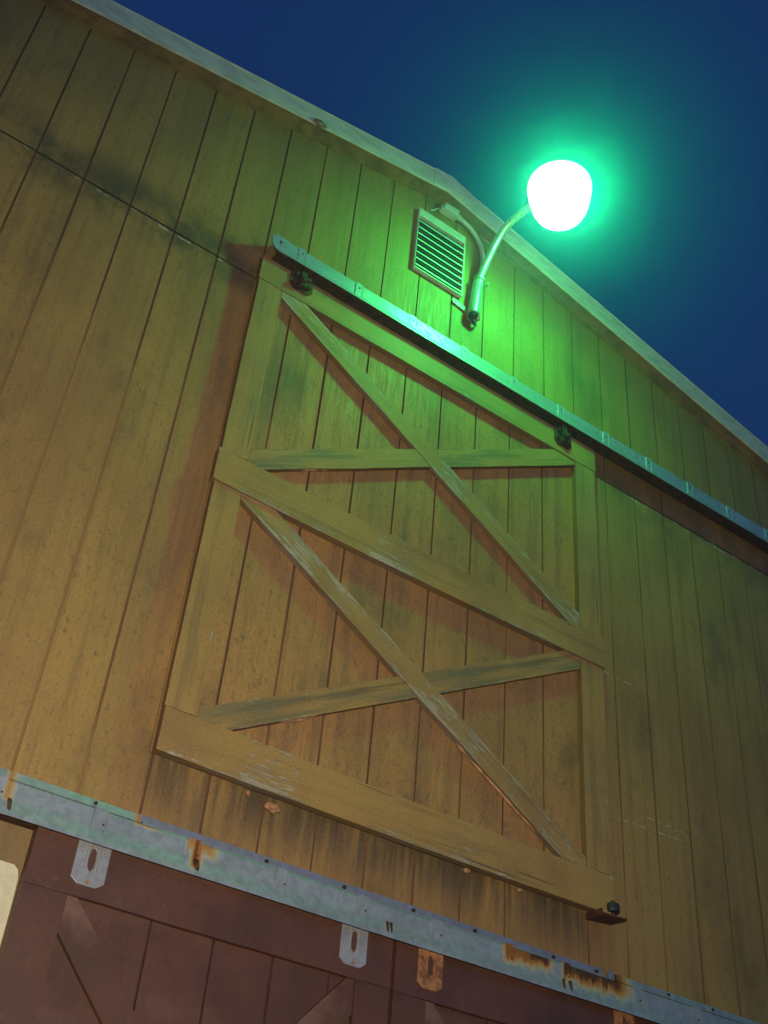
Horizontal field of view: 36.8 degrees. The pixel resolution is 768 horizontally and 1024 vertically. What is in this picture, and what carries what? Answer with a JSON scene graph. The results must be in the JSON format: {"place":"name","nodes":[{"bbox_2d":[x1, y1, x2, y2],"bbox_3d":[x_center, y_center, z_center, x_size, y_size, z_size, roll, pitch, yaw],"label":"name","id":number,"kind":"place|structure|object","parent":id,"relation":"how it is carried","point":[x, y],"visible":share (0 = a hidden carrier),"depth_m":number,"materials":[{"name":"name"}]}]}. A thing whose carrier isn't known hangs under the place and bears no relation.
{"place":"outdoors","nodes":[
{"label":"outdoors","id":0,"kind":"place"},
{"bbox_2d":[113,0,767,446],"label":"sky","id":1,"kind":"structure","parent":0,"point":[663,104],"materials":[{"name":"blue"}]},
{"label":"ground","id":2,"kind":"structure","parent":0,"visible":0},
{"bbox_2d":[0,0,767,1023],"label":"barn","id":3,"kind":"structure","parent":2,"relation":"on","point":[368,558],"depth_m":4.46,"materials":[{"name":"beige paint"}]},
{"bbox_2d":[0,826,392,1023],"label":"barn door","id":4,"kind":"structure","parent":3,"relation":"in","point":[95,933],"depth_m":3.27,"materials":[{"name":"red paint"}]},
{"bbox_2d":[263,801,280,813],"bbox_3d":[-0.360,0.952,3.726,0.066,0.042,0.030,27,-43,-25],"label":"mud nest","id":5,"kind":"object","parent":3,"relation":"attached to","point":[272,807],"visible":1,"depth_m":3.72,"materials":[{"name":"brown soil"}]},
{"bbox_2d":[314,118,326,128],"bbox_3d":[-0.310,-1.893,5.628,0.077,0.040,0.028,27,-43,-25],"label":"wasp nest","id":6,"kind":"object","parent":3,"relation":"attached to","point":[319,123],"visible":1,"depth_m":5.62,"materials":[{"name":"beige paper"}]},
{"bbox_2d":[149,254,627,924],"bbox_3d":[0.182,0.208,4.662,1.970,2.399,0.088,27,-43,-25],"label":"loft door","id":7,"kind":"structure","parent":3,"relation":"in","point":[389,624],"depth_m":4.48,"materials":[{"name":"beige paint"}]},
{"bbox_2d":[430,202,484,268],"bbox_3d":[0.384,-1.403,5.992,0.353,0.442,0.048,27,-43,-25],"label":"conduit","id":8,"kind":"object","parent":3,"relation":"attached to","point":[449,211],"visible":0.8,"depth_m":6.08,"materials":[{"name":"grey plastic"}]},
{"bbox_2d":[461,868,470,873],"bbox_3d":[0.292,1.265,4.074,0.022,0.018,0.038,-22,-46,31],"label":"mud nest","id":9,"kind":"object","parent":3,"relation":"attached to","point":[465,870],"visible":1,"depth_m":4.07,"materials":[{"name":"brown soil"}]},
{"bbox_2d":[452,159,591,325],"bbox_3d":[0.719,-1.352,5.743,0.321,0.756,0.740,31,-44,-28],"label":"yard light","id":10,"kind":"object","parent":3,"relation":"attached to","point":[559,191],"visible":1,"depth_m":5.78,"materials":[{"name":"white glass"}]},
{"bbox_2d":[387,941,657,1023],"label":"barn door","id":11,"kind":"structure","parent":3,"relation":"in","point":[427,986],"depth_m":3.79,"materials":[{"name":"red paint"}]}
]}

